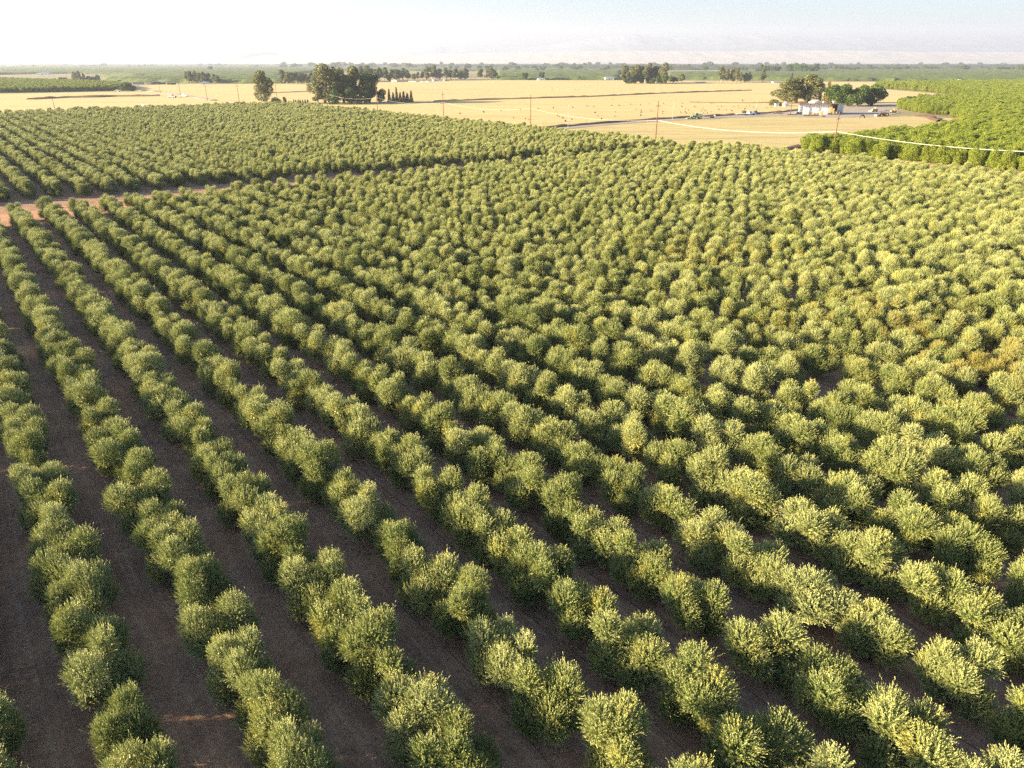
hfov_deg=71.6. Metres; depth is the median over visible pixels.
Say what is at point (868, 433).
olive tree
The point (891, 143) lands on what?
orchard tree
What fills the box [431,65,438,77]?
eucalyptus tree
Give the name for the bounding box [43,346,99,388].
olive tree
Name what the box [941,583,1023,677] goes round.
olive tree
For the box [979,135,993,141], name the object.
orchard tree
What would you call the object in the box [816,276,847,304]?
olive tree
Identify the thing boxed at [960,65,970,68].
eucalyptus tree
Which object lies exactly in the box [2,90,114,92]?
orchard soil
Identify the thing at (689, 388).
olive tree
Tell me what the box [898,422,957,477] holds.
olive tree
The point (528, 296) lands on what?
olive tree
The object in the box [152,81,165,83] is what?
shed
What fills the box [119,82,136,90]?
broadleaf tree
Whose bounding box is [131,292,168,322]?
olive tree
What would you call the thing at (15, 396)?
olive tree
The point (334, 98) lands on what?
bush
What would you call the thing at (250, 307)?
olive tree
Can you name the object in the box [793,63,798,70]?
broadleaf tree
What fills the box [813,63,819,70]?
broadleaf tree
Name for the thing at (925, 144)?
cable
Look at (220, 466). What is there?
olive tree
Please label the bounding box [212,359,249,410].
olive tree
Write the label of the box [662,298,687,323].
olive tree
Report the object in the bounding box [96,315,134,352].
olive tree
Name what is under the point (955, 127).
orchard tree
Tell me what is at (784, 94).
eucalyptus tree
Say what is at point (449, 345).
olive tree
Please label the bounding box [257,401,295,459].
olive tree
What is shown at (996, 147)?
orchard tree
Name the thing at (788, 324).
olive tree
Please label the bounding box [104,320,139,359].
olive tree
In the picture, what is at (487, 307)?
olive tree
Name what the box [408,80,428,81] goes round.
shed
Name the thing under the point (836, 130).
power pole
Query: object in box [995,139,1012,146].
orchard tree
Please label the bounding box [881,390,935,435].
olive tree
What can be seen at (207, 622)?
olive tree
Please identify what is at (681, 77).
eucalyptus tree
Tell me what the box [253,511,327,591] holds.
olive tree
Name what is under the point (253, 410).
olive tree
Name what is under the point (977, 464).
olive tree
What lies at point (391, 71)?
eucalyptus tree
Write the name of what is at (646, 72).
eucalyptus tree
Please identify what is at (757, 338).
olive tree
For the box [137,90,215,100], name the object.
dirt road edge
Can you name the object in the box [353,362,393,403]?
olive tree
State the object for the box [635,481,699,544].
olive tree
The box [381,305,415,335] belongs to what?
olive tree
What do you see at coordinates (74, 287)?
olive tree
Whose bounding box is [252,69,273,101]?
eucalyptus tree
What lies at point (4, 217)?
dirt lane
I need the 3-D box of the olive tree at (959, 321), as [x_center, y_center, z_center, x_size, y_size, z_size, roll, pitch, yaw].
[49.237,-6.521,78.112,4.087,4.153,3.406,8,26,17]
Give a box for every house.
[36,72,50,74]
[809,99,821,102]
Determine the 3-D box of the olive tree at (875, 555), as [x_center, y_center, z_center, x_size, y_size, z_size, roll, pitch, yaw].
[20.882,9.980,41.418,5.174,4.269,3.348,21,32,39]
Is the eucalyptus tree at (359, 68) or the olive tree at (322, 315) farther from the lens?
the eucalyptus tree at (359, 68)
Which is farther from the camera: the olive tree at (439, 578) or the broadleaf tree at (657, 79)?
the broadleaf tree at (657, 79)
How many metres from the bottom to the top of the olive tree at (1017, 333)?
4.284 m
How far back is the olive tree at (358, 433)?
55.05 m
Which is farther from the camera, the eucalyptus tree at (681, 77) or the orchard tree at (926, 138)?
the eucalyptus tree at (681, 77)
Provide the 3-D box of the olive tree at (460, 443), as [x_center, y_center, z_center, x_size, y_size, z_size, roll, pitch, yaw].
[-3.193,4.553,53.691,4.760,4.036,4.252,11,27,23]
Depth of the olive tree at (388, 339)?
71.22 m
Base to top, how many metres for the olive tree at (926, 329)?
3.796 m
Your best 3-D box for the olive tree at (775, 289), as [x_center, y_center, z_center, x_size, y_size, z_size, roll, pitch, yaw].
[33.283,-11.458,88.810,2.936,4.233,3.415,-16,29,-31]
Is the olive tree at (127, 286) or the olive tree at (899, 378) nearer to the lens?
the olive tree at (899, 378)
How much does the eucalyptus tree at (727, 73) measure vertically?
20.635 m
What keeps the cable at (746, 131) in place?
attached to the power pole at (836, 130)
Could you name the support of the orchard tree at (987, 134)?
on the orchard soil at (844, 154)
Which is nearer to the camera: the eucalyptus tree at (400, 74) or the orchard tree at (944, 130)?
the orchard tree at (944, 130)
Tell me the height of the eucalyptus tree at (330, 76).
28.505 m
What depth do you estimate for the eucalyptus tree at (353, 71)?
545.02 m
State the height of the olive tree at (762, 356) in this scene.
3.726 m
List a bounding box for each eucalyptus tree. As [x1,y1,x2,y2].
[186,71,194,83]
[192,71,197,81]
[195,72,200,81]
[200,72,206,80]
[204,73,210,81]
[214,75,221,83]
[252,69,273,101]
[279,69,284,82]
[282,71,290,83]
[288,72,295,83]
[294,72,300,83]
[296,72,302,82]
[301,73,308,82]
[306,63,341,103]
[306,72,312,81]
[309,72,320,80]
[312,86,323,103]
[334,67,352,102]
[344,65,362,101]
[357,66,362,79]
[363,65,373,75]
[373,69,379,77]
[377,67,383,80]
[382,69,389,80]
[388,69,393,79]
[393,69,398,79]
[396,69,402,79]
[401,68,406,79]
[405,69,410,78]
[423,66,429,79]
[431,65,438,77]
[436,68,443,78]
[443,68,448,78]
[451,68,457,79]
[457,70,464,79]
[462,68,468,79]
[477,69,482,78]
[486,67,495,78]
[620,64,630,83]
[630,66,635,81]
[631,64,641,76]
[641,67,651,82]
[645,62,654,77]
[652,65,658,82]
[655,66,661,82]
[658,62,669,83]
[678,74,684,82]
[718,66,726,82]
[725,68,729,82]
[728,67,735,81]
[733,67,739,82]
[743,72,747,81]
[746,72,752,81]
[760,67,766,81]
[770,79,803,101]
[785,77,807,102]
[800,73,825,102]
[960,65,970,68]
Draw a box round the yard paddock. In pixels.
[568,116,956,150]
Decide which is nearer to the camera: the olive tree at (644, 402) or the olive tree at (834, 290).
the olive tree at (644, 402)
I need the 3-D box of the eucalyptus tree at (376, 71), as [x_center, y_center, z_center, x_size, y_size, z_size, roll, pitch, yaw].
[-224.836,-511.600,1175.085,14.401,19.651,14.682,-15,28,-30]
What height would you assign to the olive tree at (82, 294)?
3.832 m
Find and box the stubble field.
[0,80,935,127]
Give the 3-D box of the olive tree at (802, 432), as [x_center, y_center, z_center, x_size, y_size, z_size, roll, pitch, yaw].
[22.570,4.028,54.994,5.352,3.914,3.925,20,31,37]
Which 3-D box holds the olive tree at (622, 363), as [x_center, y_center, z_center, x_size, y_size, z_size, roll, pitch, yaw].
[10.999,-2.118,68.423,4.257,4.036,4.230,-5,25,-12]
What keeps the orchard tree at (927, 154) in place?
on the orchard soil at (844, 154)
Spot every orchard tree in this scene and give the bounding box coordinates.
[800,133,817,149]
[808,134,824,151]
[814,134,829,151]
[824,138,840,153]
[839,136,856,154]
[842,133,854,137]
[844,137,863,156]
[861,139,877,155]
[862,135,873,150]
[863,130,878,135]
[871,143,889,159]
[872,136,889,149]
[875,131,886,135]
[875,134,891,138]
[879,139,898,157]
[887,132,898,137]
[888,125,899,129]
[890,143,908,159]
[893,135,911,142]
[898,140,913,155]
[902,143,923,160]
[907,127,922,133]
[912,137,930,154]
[914,133,930,137]
[919,143,939,162]
[922,136,934,141]
[923,130,935,134]
[925,125,937,129]
[935,127,950,132]
[937,137,955,159]
[939,121,951,124]
[948,131,960,136]
[948,145,967,164]
[949,125,962,129]
[950,129,961,133]
[952,140,967,146]
[958,141,979,160]
[960,124,976,130]
[960,130,980,138]
[963,136,975,141]
[969,115,979,119]
[970,130,982,135]
[974,142,992,164]
[978,114,986,118]
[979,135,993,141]
[982,132,996,136]
[986,145,1006,160]
[994,122,1008,127]
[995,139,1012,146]
[1001,127,1016,133]
[1006,136,1018,141]
[1007,141,1023,146]
[1010,122,1023,127]
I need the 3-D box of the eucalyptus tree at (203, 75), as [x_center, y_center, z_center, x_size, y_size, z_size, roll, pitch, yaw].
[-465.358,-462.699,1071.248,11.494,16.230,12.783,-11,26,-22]
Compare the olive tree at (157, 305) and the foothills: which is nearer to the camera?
the olive tree at (157, 305)
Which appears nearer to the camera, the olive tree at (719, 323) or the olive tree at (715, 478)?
the olive tree at (715, 478)
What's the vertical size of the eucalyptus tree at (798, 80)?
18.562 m
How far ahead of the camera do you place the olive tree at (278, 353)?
68.08 m
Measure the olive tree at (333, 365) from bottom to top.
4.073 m
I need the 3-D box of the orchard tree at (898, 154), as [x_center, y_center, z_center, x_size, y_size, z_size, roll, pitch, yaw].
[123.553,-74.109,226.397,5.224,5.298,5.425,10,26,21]
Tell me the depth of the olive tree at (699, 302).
84.53 m
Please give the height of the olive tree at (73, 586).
4.076 m
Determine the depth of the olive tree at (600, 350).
69.86 m
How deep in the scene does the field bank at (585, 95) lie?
641.52 m
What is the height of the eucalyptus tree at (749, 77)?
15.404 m
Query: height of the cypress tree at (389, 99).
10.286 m
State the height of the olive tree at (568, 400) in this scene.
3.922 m
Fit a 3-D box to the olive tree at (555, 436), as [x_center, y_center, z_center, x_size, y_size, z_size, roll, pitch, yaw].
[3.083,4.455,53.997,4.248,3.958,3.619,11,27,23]
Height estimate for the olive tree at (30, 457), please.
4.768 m
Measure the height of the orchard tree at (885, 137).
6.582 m
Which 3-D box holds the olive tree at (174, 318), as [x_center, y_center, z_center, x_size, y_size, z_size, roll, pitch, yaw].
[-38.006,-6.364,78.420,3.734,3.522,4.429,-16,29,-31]
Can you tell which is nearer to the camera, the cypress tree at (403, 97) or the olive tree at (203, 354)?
the olive tree at (203, 354)
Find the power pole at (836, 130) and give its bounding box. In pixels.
[832,112,840,153]
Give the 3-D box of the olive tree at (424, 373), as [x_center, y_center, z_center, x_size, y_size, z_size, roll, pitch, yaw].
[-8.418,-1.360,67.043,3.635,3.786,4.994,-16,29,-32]
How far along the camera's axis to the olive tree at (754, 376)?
62.81 m
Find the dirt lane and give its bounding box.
[0,203,131,220]
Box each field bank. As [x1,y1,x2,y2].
[271,91,307,92]
[434,89,752,101]
[702,101,806,102]
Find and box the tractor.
[874,110,888,116]
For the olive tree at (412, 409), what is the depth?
58.16 m
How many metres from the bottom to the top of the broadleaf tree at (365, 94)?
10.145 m
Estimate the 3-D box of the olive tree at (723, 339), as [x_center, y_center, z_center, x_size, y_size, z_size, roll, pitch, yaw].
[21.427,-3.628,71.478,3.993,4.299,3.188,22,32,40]
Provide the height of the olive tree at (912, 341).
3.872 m
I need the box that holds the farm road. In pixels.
[560,111,797,128]
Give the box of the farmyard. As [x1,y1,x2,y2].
[782,104,899,117]
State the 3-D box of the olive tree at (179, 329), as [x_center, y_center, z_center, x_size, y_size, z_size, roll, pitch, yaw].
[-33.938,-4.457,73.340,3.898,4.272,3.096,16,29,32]
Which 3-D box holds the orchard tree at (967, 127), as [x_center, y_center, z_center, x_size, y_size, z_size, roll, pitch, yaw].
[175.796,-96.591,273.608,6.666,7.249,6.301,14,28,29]
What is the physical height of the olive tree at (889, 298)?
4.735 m
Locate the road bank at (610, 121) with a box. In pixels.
[541,109,797,127]
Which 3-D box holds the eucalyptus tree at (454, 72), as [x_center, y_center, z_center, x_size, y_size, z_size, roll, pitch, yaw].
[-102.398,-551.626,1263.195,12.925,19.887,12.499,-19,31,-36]
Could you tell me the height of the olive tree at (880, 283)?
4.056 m
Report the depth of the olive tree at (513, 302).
80.09 m
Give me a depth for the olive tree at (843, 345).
71.81 m
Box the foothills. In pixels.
[0,50,1023,63]
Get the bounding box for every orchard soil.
[0,137,615,203]
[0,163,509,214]
[0,175,1023,767]
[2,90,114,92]
[810,88,1020,172]
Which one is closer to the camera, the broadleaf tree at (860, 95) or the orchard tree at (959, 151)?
the orchard tree at (959, 151)
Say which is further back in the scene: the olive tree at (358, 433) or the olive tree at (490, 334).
the olive tree at (490, 334)
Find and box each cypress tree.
[387,89,390,101]
[395,87,398,101]
[401,91,405,101]
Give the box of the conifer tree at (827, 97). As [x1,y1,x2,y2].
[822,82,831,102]
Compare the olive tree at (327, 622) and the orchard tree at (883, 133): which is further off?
the orchard tree at (883, 133)
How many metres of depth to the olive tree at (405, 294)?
87.55 m
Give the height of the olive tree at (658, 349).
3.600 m
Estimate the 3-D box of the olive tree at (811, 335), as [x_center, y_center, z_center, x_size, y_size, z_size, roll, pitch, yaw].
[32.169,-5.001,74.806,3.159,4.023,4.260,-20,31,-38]
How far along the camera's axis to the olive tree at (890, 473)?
49.41 m
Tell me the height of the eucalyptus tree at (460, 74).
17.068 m
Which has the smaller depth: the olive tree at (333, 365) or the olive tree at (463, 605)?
the olive tree at (463, 605)
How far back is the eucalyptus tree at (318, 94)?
524.98 m
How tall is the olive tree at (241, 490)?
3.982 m
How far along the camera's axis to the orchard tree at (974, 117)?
325.46 m
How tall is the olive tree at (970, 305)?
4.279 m
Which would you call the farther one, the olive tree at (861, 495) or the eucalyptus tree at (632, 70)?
the eucalyptus tree at (632, 70)
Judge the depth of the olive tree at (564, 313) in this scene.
80.63 m
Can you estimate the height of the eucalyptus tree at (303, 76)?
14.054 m
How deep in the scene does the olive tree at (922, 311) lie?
80.80 m
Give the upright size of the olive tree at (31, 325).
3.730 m
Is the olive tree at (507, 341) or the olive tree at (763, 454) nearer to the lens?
the olive tree at (763, 454)
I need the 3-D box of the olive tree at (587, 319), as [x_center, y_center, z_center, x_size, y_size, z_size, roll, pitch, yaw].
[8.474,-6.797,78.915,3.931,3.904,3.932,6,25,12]
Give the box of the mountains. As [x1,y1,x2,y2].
[329,34,1023,55]
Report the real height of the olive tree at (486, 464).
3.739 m
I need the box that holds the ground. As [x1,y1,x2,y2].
[0,70,954,201]
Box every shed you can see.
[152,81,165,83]
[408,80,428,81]
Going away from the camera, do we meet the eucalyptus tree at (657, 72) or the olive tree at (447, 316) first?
the olive tree at (447, 316)
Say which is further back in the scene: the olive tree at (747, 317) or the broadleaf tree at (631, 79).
the broadleaf tree at (631, 79)
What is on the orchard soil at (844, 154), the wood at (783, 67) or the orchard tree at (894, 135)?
the orchard tree at (894, 135)
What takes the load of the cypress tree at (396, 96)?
on the stubble field
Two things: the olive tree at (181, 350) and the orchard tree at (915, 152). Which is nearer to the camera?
the olive tree at (181, 350)
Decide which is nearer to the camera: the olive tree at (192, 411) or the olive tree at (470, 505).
the olive tree at (470, 505)
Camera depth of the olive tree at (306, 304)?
84.18 m
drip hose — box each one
[146,333,552,767]
[194,322,700,764]
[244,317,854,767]
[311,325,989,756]
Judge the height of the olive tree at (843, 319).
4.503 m
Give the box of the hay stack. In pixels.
[829,105,835,114]
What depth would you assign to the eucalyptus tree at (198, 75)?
1076.31 m
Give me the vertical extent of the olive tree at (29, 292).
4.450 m
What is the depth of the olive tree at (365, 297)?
84.86 m
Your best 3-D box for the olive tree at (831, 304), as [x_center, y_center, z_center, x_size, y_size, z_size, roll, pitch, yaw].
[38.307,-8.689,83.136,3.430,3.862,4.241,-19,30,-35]
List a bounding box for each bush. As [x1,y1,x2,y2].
[326,88,339,103]
[769,99,778,105]
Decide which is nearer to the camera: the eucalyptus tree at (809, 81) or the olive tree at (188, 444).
the olive tree at (188, 444)
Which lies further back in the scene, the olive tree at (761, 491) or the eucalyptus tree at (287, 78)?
the eucalyptus tree at (287, 78)
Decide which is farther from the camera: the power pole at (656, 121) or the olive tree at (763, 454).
the power pole at (656, 121)
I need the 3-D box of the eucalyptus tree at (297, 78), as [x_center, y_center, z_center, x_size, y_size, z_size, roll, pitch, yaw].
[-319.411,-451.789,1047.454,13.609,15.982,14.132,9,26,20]
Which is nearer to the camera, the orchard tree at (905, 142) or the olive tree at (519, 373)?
the olive tree at (519, 373)
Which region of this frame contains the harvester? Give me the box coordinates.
[686,113,702,118]
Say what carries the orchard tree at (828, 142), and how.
on the orchard soil at (844, 154)
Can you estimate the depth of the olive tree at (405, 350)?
68.92 m
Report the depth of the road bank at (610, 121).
381.88 m
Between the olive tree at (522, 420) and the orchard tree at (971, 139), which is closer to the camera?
the olive tree at (522, 420)
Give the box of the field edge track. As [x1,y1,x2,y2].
[779,149,1020,175]
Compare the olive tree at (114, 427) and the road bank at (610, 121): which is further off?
the road bank at (610, 121)
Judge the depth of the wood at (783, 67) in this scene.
3567.67 m
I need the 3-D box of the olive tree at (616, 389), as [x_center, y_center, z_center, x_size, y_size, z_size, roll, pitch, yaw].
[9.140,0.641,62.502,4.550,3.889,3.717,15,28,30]
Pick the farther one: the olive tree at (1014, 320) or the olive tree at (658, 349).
the olive tree at (1014, 320)
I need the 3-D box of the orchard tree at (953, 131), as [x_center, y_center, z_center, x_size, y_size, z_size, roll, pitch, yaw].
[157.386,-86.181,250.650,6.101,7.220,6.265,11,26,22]
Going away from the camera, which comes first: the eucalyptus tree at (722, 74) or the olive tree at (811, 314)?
the olive tree at (811, 314)
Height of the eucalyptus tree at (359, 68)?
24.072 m
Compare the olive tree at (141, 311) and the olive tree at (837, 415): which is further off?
the olive tree at (141, 311)
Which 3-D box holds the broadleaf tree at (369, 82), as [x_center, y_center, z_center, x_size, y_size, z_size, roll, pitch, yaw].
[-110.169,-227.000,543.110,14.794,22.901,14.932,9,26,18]
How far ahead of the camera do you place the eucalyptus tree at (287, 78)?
1013.85 m
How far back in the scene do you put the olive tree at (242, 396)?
60.25 m
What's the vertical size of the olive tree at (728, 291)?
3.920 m
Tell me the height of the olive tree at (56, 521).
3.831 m
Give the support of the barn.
on the farmyard
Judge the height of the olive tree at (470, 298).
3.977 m
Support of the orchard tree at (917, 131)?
on the orchard soil at (844, 154)
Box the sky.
[0,0,1023,60]
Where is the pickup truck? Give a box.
[271,97,281,101]
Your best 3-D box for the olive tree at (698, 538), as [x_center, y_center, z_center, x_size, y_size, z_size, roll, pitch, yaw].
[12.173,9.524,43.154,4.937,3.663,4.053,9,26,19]
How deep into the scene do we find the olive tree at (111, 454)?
51.23 m
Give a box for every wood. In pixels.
[0,64,270,65]
[269,64,1023,69]
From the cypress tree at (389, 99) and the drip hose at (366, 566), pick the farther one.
the cypress tree at (389, 99)
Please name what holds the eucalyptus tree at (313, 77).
on the stubble field
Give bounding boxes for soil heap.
[787,144,800,149]
[915,115,943,120]
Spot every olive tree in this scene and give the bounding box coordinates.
[0,337,25,366]
[0,350,30,375]
[0,354,31,396]
[0,368,38,406]
[0,383,34,423]
[0,401,47,445]
[0,414,51,462]
[4,425,55,484]
[6,460,71,504]
[13,283,44,316]
[14,280,36,309]
[15,472,80,533]
[19,293,55,319]
[20,303,63,335]
[23,500,77,564]
[23,521,103,608]
[30,305,63,338]
[33,315,72,347]
[36,329,77,361]
[38,553,124,630]
[41,337,94,371]
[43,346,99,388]
[44,597,135,671]
[55,358,99,390]
[59,369,111,415]
[64,279,101,306]
[68,379,115,425]
[74,287,101,309]
[74,291,115,322]
[76,395,121,439]
[79,299,115,332]
[81,414,145,466]
[87,306,123,336]
[87,426,159,481]
[95,467,177,537]
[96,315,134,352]
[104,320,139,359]
[110,337,149,372]
[110,445,167,501]
[120,342,158,383]
[121,277,150,302]
[125,350,168,399]
[126,281,160,313]
[128,497,191,555]
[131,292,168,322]
[137,369,184,409]
[140,383,197,423]
[141,516,213,586]
[144,296,172,330]
[150,310,181,338]
[156,316,193,351]
[159,397,208,442]
[167,321,199,358]
[168,549,234,629]
[171,413,219,456]
[173,335,213,373]
[174,584,262,663]
[177,278,203,316]
[187,425,236,482]
[190,339,225,384]
[192,286,219,319]
[196,353,242,396]
[198,298,228,329]
[201,449,251,499]
[204,304,244,340]
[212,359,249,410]
[215,467,276,527]
[219,315,249,347]
[227,283,265,315]
[229,319,261,356]
[231,380,268,422]
[234,491,298,562]
[235,392,293,438]
[238,331,277,370]
[240,289,268,320]
[253,342,291,381]
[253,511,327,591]
[254,292,285,330]
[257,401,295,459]
[268,305,298,339]
[269,357,307,392]
[271,425,324,484]
[271,543,347,623]
[275,307,313,346]
[281,365,327,409]
[289,281,314,312]
[292,322,328,357]
[293,438,343,503]
[296,291,326,319]
[301,574,378,677]
[304,381,333,418]
[305,327,341,369]
[312,302,337,328]
[317,391,359,435]
[320,466,371,522]
[325,338,363,377]
[327,299,356,336]
[335,481,397,548]
[337,283,366,308]
[338,402,384,459]
[339,313,365,345]
[340,349,376,394]
[351,286,378,319]
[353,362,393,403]
[354,321,386,356]
[364,426,401,472]
[368,298,397,324]
[371,324,406,366]
[373,515,427,587]
[374,369,418,416]
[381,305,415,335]
[381,335,422,379]
[386,432,435,489]
[392,282,419,308]
[394,311,430,342]
[394,542,460,615]
[398,391,439,437]
[408,349,444,393]
[409,286,437,316]
[410,462,465,523]
[414,319,448,356]
[416,292,453,324]
[420,400,460,455]
[429,562,503,649]
[436,355,465,406]
[437,301,469,331]
[437,323,467,365]
[438,481,497,552]
[441,278,465,305]
[442,425,499,476]
[448,373,492,423]
[454,309,486,337]
[454,333,487,375]
[458,284,488,314]
[464,506,536,581]
[466,434,524,493]
[472,346,511,387]
[472,388,518,432]
[476,293,509,324]
[477,318,509,350]
[494,277,522,301]
[494,326,529,361]
[496,293,523,330]
[498,359,540,400]
[499,399,546,448]
[501,450,563,511]
[501,540,576,608]
[511,287,541,312]
[513,333,552,373]
[514,302,545,339]
[523,370,560,414]
[527,414,579,468]
[530,291,562,324]
[535,318,565,352]
[538,468,589,544]
[543,344,578,387]
[545,571,620,649]
[549,383,594,427]
[550,303,585,331]
[556,322,596,360]
[558,438,611,485]
[562,283,588,311]
[564,357,604,400]
[566,505,637,571]
[571,305,602,340]
[573,398,628,452]
[581,289,617,319]
[582,335,614,371]
[590,314,625,346]
[594,375,637,409]
[595,455,648,516]
[604,338,647,381]
[607,300,638,329]
[607,410,654,463]
[608,528,677,600]
[618,285,646,309]
[620,326,651,357]
[622,385,668,431]
[627,305,661,337]
[634,357,676,393]
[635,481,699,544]
[637,334,679,371]
[642,290,666,319]
[643,437,704,489]
[651,391,709,443]
[652,315,688,350]
[658,565,732,639]
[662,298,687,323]
[667,372,707,403]
[669,278,697,309]
[671,338,710,378]
[671,504,750,576]
[678,320,717,362]
[684,442,741,511]
[685,307,714,333]
[687,288,719,315]
[690,409,746,462]
[698,382,736,421]
[705,354,745,395]
[707,326,744,365]
[709,316,744,345]
[715,282,743,305]
[718,297,746,325]
[719,529,795,602]
[723,462,783,533]
[730,394,789,438]
[736,304,768,329]
[736,344,782,378]
[737,360,779,403]
[738,431,783,484]
[742,319,775,352]
[747,288,773,319]
[758,562,864,632]
[765,494,853,561]
[767,278,793,303]
[767,294,799,321]
[767,350,806,388]
[768,449,825,501]
[769,309,801,341]
[769,410,832,460]
[771,330,805,362]
[771,377,820,421]
[795,287,825,314]
[796,318,835,350]
[797,300,827,330]
[799,342,841,377]
[805,389,864,438]
[809,469,884,530]
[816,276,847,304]
[818,426,866,475]
[820,524,910,601]
[823,295,859,325]
[825,303,858,342]
[828,326,863,362]
[833,597,921,671]
[835,379,888,418]
[838,354,879,386]
[841,288,874,307]
[849,300,886,332]
[852,405,905,456]
[855,433,932,500]
[859,486,942,556]
[860,318,890,350]
[863,338,901,374]
[864,276,887,307]
[873,284,904,323]
[876,361,920,401]
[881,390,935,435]
[884,310,920,340]
[887,327,925,365]
[893,557,977,629]
[898,281,924,312]
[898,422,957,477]
[901,301,934,327]
[902,349,942,382]
[913,319,955,351]
[914,372,958,414]
[914,465,993,530]
[923,295,957,322]
[924,400,991,451]
[925,339,968,369]
[929,510,1008,585]
[931,357,979,398]
[939,282,968,311]
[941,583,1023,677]
[942,309,979,337]
[944,443,1009,492]
[948,325,985,360]
[954,295,987,326]
[958,391,1008,430]
[964,351,1011,386]
[965,491,1023,556]
[973,318,1008,349]
[976,424,1023,476]
[977,289,1008,319]
[984,370,1023,412]
[989,335,1023,371]
[990,304,1023,339]
[997,280,1023,311]
[1000,325,1023,348]
[1006,361,1023,397]
[1011,302,1023,325]
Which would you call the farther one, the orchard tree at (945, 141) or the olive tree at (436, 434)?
the orchard tree at (945, 141)
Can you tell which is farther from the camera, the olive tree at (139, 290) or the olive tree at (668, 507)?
the olive tree at (139, 290)
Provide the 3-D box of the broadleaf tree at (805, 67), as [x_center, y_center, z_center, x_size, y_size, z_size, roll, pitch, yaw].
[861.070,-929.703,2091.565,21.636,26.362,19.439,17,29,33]
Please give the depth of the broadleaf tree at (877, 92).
503.21 m
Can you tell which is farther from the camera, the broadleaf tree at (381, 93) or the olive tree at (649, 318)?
the broadleaf tree at (381, 93)
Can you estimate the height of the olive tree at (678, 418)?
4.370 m
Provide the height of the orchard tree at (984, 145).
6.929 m
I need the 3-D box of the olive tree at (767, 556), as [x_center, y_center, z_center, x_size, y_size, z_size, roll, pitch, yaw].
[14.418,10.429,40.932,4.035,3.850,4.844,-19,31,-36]
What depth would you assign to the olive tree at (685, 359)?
67.67 m
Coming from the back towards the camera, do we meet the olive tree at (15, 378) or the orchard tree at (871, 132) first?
the orchard tree at (871, 132)
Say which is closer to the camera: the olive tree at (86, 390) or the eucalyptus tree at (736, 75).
the olive tree at (86, 390)
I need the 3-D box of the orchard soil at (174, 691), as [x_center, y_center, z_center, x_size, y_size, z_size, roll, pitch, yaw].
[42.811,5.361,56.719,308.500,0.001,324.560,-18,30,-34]
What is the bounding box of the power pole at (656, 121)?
[655,100,658,139]
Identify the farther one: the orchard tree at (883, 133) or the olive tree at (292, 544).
the orchard tree at (883, 133)
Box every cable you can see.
[658,120,835,132]
[837,131,1023,151]
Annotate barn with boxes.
[790,101,844,114]
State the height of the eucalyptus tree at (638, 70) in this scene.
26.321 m
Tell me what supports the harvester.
on the farm road
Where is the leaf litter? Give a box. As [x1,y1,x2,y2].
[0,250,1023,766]
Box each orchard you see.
[0,66,620,75]
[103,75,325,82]
[493,69,621,79]
[667,68,1023,80]
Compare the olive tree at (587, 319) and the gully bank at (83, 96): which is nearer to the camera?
the olive tree at (587, 319)
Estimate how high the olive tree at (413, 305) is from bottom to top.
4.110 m
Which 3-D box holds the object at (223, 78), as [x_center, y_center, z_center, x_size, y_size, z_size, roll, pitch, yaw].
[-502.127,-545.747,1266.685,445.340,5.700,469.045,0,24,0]
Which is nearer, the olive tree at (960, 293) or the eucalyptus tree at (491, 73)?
the olive tree at (960, 293)
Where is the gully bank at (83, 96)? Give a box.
[27,94,159,98]
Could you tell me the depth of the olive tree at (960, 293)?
86.58 m
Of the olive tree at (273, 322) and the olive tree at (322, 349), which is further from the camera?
the olive tree at (273, 322)
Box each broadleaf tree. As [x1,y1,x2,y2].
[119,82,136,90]
[344,88,358,103]
[354,90,372,102]
[358,71,378,102]
[376,89,385,102]
[386,74,391,80]
[522,73,528,79]
[538,72,544,77]
[626,77,634,83]
[632,74,638,83]
[637,74,644,83]
[648,77,655,83]
[655,75,661,82]
[661,75,666,83]
[785,63,793,70]
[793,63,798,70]
[802,64,807,70]
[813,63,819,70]
[824,83,853,104]
[844,84,871,105]
[865,84,888,105]

